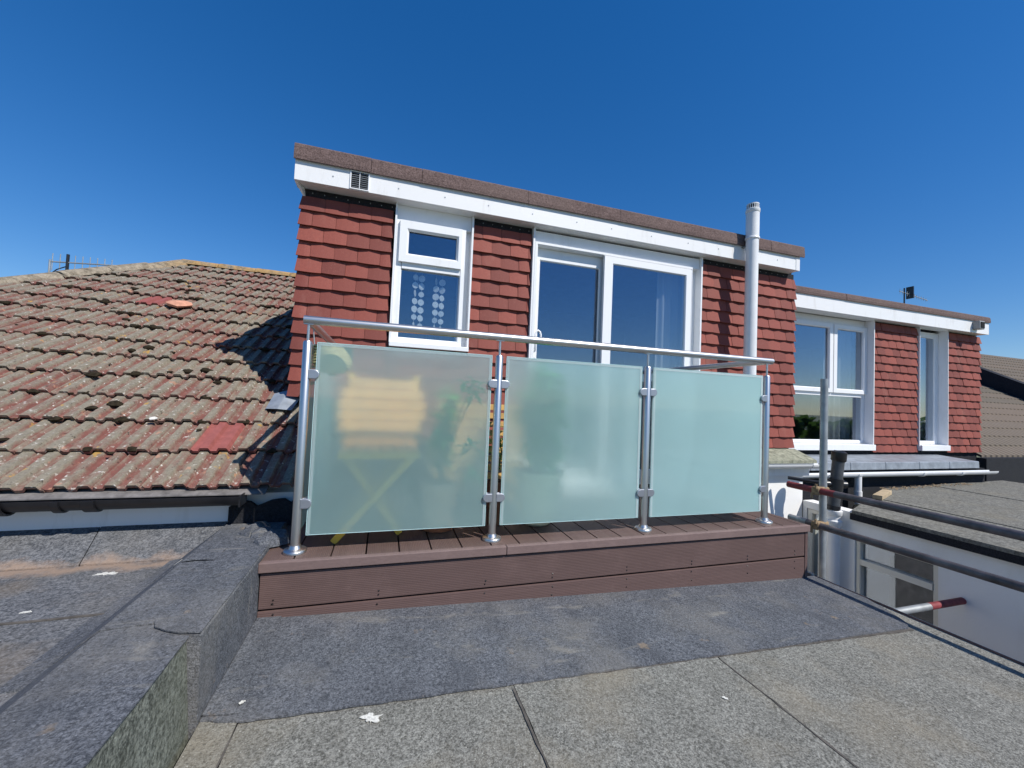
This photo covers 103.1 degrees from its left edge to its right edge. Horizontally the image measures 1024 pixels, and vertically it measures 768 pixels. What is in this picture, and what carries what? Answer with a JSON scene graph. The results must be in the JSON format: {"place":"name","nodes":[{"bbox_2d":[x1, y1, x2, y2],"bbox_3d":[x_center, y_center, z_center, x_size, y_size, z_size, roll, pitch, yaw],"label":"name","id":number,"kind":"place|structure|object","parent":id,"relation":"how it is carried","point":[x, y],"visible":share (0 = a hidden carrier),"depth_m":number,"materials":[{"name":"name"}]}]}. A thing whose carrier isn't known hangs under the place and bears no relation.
{"place":"outdoors","nodes":[
{"label":"outdoors","id":0,"kind":"place"},
{"bbox_2d":[0,521,226,706],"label":"side flat roof","id":1,"kind":"structure","parent":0,"point":[54,585],"depth_m":1.81,"materials":[{"name":"fabric"}]},
{"bbox_2d":[92,572,117,575],"bbox_3d":[-1.812,0.846,1.813,0.086,0.002,0.034,3,-2,-17],"label":"bird dropping","id":2,"kind":"object","parent":1,"relation":"on","point":[106,573],"visible":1,"depth_m":1.81,"materials":[{"name":"white"}]},
{"bbox_2d":[0,521,290,767],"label":"roof kerb","id":3,"kind":"structure","parent":1,"relation":"on","point":[133,678],"depth_m":1.16,"materials":[{"name":"fabric"}]},
{"bbox_2d":[0,0,1023,358],"label":"sky","id":4,"kind":"structure","parent":0,"point":[882,140],"materials":[{"name":"blue"}]},
{"bbox_2d":[899,286,927,302],"bbox_3d":[13.564,-1.687,13.726,1.452,3.180,0.200,3,-2,-17],"label":"tv aerial","id":5,"kind":"object","parent":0,"point":[909,293],"visible":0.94,"depth_m":13.68,"materials":[{"name":"grey metal"}]},
{"bbox_2d":[977,354,1023,456],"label":"neighbour roof","id":6,"kind":"structure","parent":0,"point":[1002,406],"depth_m":9.53,"materials":[{"name":"brown tile"}]},
{"bbox_2d":[976,457,1023,482],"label":"party parapet","id":7,"kind":"structure","parent":6,"relation":"attached to","point":[1011,469],"depth_m":6.47,"materials":[{"name":"grey concrete"}]},
{"bbox_3d":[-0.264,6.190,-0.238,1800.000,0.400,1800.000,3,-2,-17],"label":"ground","id":8,"kind":"structure","parent":0,"visible":0},
{"bbox_2d":[0,259,299,547],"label":"tiled house","id":9,"kind":"structure","parent":8,"relation":"on","point":[100,366],"depth_m":2.79,"materials":[{"name":"brown tile"}]},
{"bbox_2d":[48,253,112,271],"bbox_3d":[-6.703,-1.470,6.323,0.835,1.050,0.040,3,-2,-17],"label":"tv aerial","id":10,"kind":"object","parent":9,"relation":"attached to","point":[66,266],"visible":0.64,"depth_m":6.27,"materials":[{"name":"silver metal"}]},
{"bbox_2d":[166,300,192,307],"bbox_3d":[-3.458,-0.827,4.207,0.251,0.098,0.131,3,-2,-17],"label":"clay fragment","id":11,"kind":"object","parent":9,"relation":"on","point":[178,303],"visible":1,"depth_m":4.18,"materials":[{"name":"orange ceramic"}]},
{"bbox_2d":[174,571,1023,767],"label":"flat roof","id":12,"kind":"structure","parent":8,"relation":"on","point":[811,670],"depth_m":1.54,"materials":[{"name":"fabric"}]},
{"bbox_2d":[359,713,382,722],"bbox_3d":[-0.457,1.077,1.312,0.069,0.004,0.039,2,-2,6],"label":"bird dropping","id":13,"kind":"object","parent":12,"relation":"on","point":[370,717],"visible":1,"depth_m":1.31,"materials":[{"name":"white"}]},
{"bbox_2d":[257,487,809,617],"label":"balcony deck","id":14,"kind":"structure","parent":12,"relation":"on","point":[360,571],"depth_m":2.23,"materials":[{"name":"brown wood"}]},
{"bbox_2d":[330,530,401,543],"bbox_3d":[-0.766,0.387,2.370,0.524,0.908,0.452,3,-2,-17],"label":"folding chair","id":15,"kind":"object","parent":14,"relation":"on","point":[336,538],"visible":0.04,"depth_m":2.09,"materials":[{"name":"yellow wood"}]},
{"bbox_2d":[422,528,451,532],"bbox_3d":[-0.361,0.405,2.407,0.349,0.892,0.444,3,-2,-17],"label":"potted plant","id":16,"kind":"object","parent":14,"relation":"on","point":[437,530],"visible":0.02,"depth_m":2.31,"materials":[{"name":"brown plant"}]},
{"bbox_2d":[487,426,502,525],"bbox_3d":[-0.101,0.560,2.542,0.133,0.614,0.145,3,-2,-17],"label":"potted plant","id":17,"kind":"object","parent":14,"relation":"on","point":[499,490],"visible":0.3,"depth_m":2.50,"materials":[{"name":"green plant"}]},
{"bbox_2d":[487,404,503,478],"bbox_3d":[-0.252,0.512,3.006,0.640,0.733,0.050,3,-2,-17],"label":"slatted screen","id":18,"kind":"object","parent":14,"relation":"on","point":[490,434],"depth_m":3.02,"materials":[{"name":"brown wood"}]},
{"bbox_2d":[282,315,774,555],"bbox_3d":[0.215,0.324,2.921,3.028,1.141,1.190,3,-2,-17],"label":"balustrade","id":19,"kind":"object","parent":14,"relation":"on","point":[391,439],"visible":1,"depth_m":2.28,"materials":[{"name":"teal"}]},
{"bbox_2d":[312,329,316,366],"bbox_3d":[-0.938,-0.183,2.138,0.175,0.283,0.174,1,-2,27],"label":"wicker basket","id":20,"kind":"object","parent":19,"relation":"hanging from","point":[314,354],"visible":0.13,"depth_m":2.08,"materials":[{"name":"wicker"}]},
{"bbox_2d":[525,522,550,526],"bbox_3d":[0.172,0.361,2.619,0.398,1.042,0.451,3,-2,-17],"label":"potted plant","id":21,"kind":"object","parent":14,"relation":"on","point":[537,524],"depth_m":2.49,"materials":[{"name":"grey plant"}]},
{"bbox_2d":[760,448,818,518],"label":"wall","id":22,"kind":"structure","parent":8,"relation":"on","point":[784,500],"depth_m":4.20,"materials":[{"name":"paint"}]},
{"bbox_2d":[286,142,804,491],"bbox_3d":[0.209,-0.265,5.426,5.025,2.625,3.786,3,-2,-17],"label":"dormer","id":23,"kind":"object","parent":22,"relation":"on","point":[374,236],"visible":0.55,"depth_m":3.57,"materials":[{"name":"tile"}]},
{"bbox_2d":[411,274,418,324],"bbox_3d":[-0.803,-0.686,3.351,0.029,0.460,0.055,1,-3,37],"label":"shell string","id":24,"kind":"object","parent":23,"relation":"hanging from","point":[414,300],"visible":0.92,"depth_m":3.35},
{"bbox_2d":[417,276,424,325],"bbox_3d":[-0.755,-0.684,3.365,0.054,0.460,0.019,4,-2,-27],"label":"shell string","id":25,"kind":"object","parent":23,"relation":"hanging from","point":[420,310],"visible":0.88,"depth_m":3.37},
{"bbox_2d":[388,202,474,352],"bbox_3d":[-0.658,-0.853,3.352,0.634,1.148,0.152,3,-2,-17],"label":"window","id":26,"kind":"structure","parent":23,"relation":"in","point":[409,219],"depth_m":3.32,"materials":[{"name":"plastic"}]},
{"bbox_2d":[432,278,438,326],"bbox_3d":[-0.641,-0.672,3.401,0.054,0.471,0.041,4,-3,-34],"label":"shell string","id":27,"kind":"object","parent":23,"relation":"hanging from","point":[435,297],"visible":0.88,"depth_m":3.40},
{"bbox_2d":[438,280,445,327],"bbox_3d":[-0.594,-0.666,3.416,0.053,0.477,0.042,4,-3,-35],"label":"shell string","id":28,"kind":"object","parent":23,"relation":"hanging from","point":[441,298],"visible":0.91,"depth_m":3.41,"materials":[{"name":"white"}]},
{"bbox_2d":[527,227,702,483],"bbox_3d":[0.998,-0.188,3.862,1.828,2.296,0.136,3,-2,-17],"label":"sliding door","id":29,"kind":"structure","parent":23,"relation":"in","point":[546,247],"depth_m":3.82,"materials":[{"name":"plastic"}]},
{"bbox_2d":[655,272,681,367],"bbox_3d":[1.603,-0.102,4.144,0.350,2.100,0.052,3,-2,-17],"label":"curtain","id":30,"kind":"object","parent":23,"relation":"hanging from","point":[668,311],"depth_m":4.16,"materials":[{"name":"grey fabric"}]},
{"bbox_2d":[741,202,759,374],"bbox_3d":[2.383,-0.553,4.075,0.134,2.540,0.154,3,-2,-17],"label":"flue pipe","id":31,"kind":"object","parent":23,"relation":"attached to","point":[752,236],"visible":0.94,"depth_m":4.04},
{"bbox_2d":[788,450,847,585],"bbox_3d":[2.875,3.454,3.860,0.490,5.646,0.140,2,-2,14],"label":"soil pipe","id":32,"kind":"object","parent":8,"relation":"on","point":[836,482],"visible":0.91,"depth_m":3.87,"materials":[{"name":"grey plastic"}]},
{"bbox_2d":[802,467,984,516],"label":"wall","id":33,"kind":"structure","parent":8,"relation":"on","point":[871,486],"depth_m":5.26,"materials":[{"name":"paint"}]},
{"bbox_2d":[789,285,990,470],"bbox_3d":[4.849,0.039,7.153,4.903,2.385,3.650,3,-2,-17],"label":"dormer","id":34,"kind":"object","parent":33,"relation":"on","point":[883,392],"visible":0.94,"depth_m":6.02,"materials":[{"name":"tile"}]},
{"bbox_2d":[789,312,875,450],"bbox_3d":[4.262,-0.032,5.605,1.856,1.858,0.235,3,-2,-17],"label":"window","id":35,"kind":"structure","parent":34,"relation":"in","point":[865,347],"depth_m":5.79,"materials":[{"name":"plastic"}]},
{"bbox_2d":[823,328,850,443],"bbox_3d":[4.814,0.012,6.018,0.560,1.750,0.052,3,-2,-17],"label":"curtain","id":36,"kind":"object","parent":34,"relation":"hanging from","point":[839,417],"visible":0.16,"depth_m":6.04,"materials":[{"name":"grey fabric"}]},
{"bbox_2d":[920,339,923,439],"bbox_3d":[6.454,0.101,6.529,0.500,1.750,0.052,3,-2,-17],"label":"curtain","id":37,"kind":"object","parent":34,"relation":"hanging from","point":[921,389],"visible":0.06,"depth_m":6.58,"materials":[{"name":"grey fabric"}]},
{"bbox_2d":[915,327,950,450],"bbox_3d":[6.411,0.086,6.276,0.681,1.858,0.235,3,-2,-17],"label":"window","id":38,"kind":"structure","parent":34,"relation":"in","point":[938,342],"depth_m":6.36,"materials":[{"name":"plastic"}]},
{"bbox_2d":[803,470,998,504],"bbox_3d":[4.991,1.325,5.188,3.900,0.392,0.126,3,-2,-17],"label":"rain gutter","id":39,"kind":"object","parent":33,"relation":"attached to","point":[857,477],"visible":0.76,"depth_m":5.11,"materials":[{"name":"white plastic"}]},
{"bbox_2d":[786,379,1023,592],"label":"scaffold","id":40,"kind":"object","parent":8,"relation":"on","point":[822,526],"visible":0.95,"depth_m":2.68,"materials":[{"name":"grey metal"}]},
{"bbox_2d":[803,480,1023,662],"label":"extension","id":41,"kind":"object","parent":8,"relation":"on","point":[989,615],"visible":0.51,"depth_m":3.53,"materials":[{"name":"white paint"}]},
{"bbox_2d":[807,508,818,575],"bbox_3d":[3.133,1.894,4.152,0.100,1.195,0.160,3,-2,-17],"label":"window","id":42,"kind":"structure","parent":41,"relation":"in","point":[812,557],"depth_m":4.19,"materials":[{"name":"white"}]},
{"bbox_2d":[872,489,891,499],"bbox_3d":[4.070,1.213,4.463,0.538,0.045,0.080,4,-3,-39],"label":"timber offcut","id":43,"kind":"object","parent":41,"relation":"on","point":[882,494],"visible":1,"depth_m":4.38,"materials":[{"name":"beige wood"}]},
{"bbox_2d":[856,541,937,626],"bbox_3d":[3.333,1.853,3.513,0.102,0.845,0.590,3,-2,-17],"label":"window","id":44,"kind":"structure","parent":41,"relation":"in","point":[863,563],"depth_m":3.60,"materials":[{"name":"white"}]},
{"bbox_2d":[880,483,972,489],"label":"leaf litter","id":45,"kind":"object","parent":41,"relation":"on","point":[922,486],"visible":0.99,"depth_m":5.11,"materials":[{"name":"brown plant"}]},
{"bbox_2d":[894,597,966,613],"bbox_3d":[2.804,1.608,2.888,1.272,0.049,0.049,3,-2,-17],"label":"scaffold tube","id":46,"kind":"object","parent":41,"relation":"attached to","point":[923,607],"visible":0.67,"depth_m":2.95,"materials":[{"name":"silver metal"}]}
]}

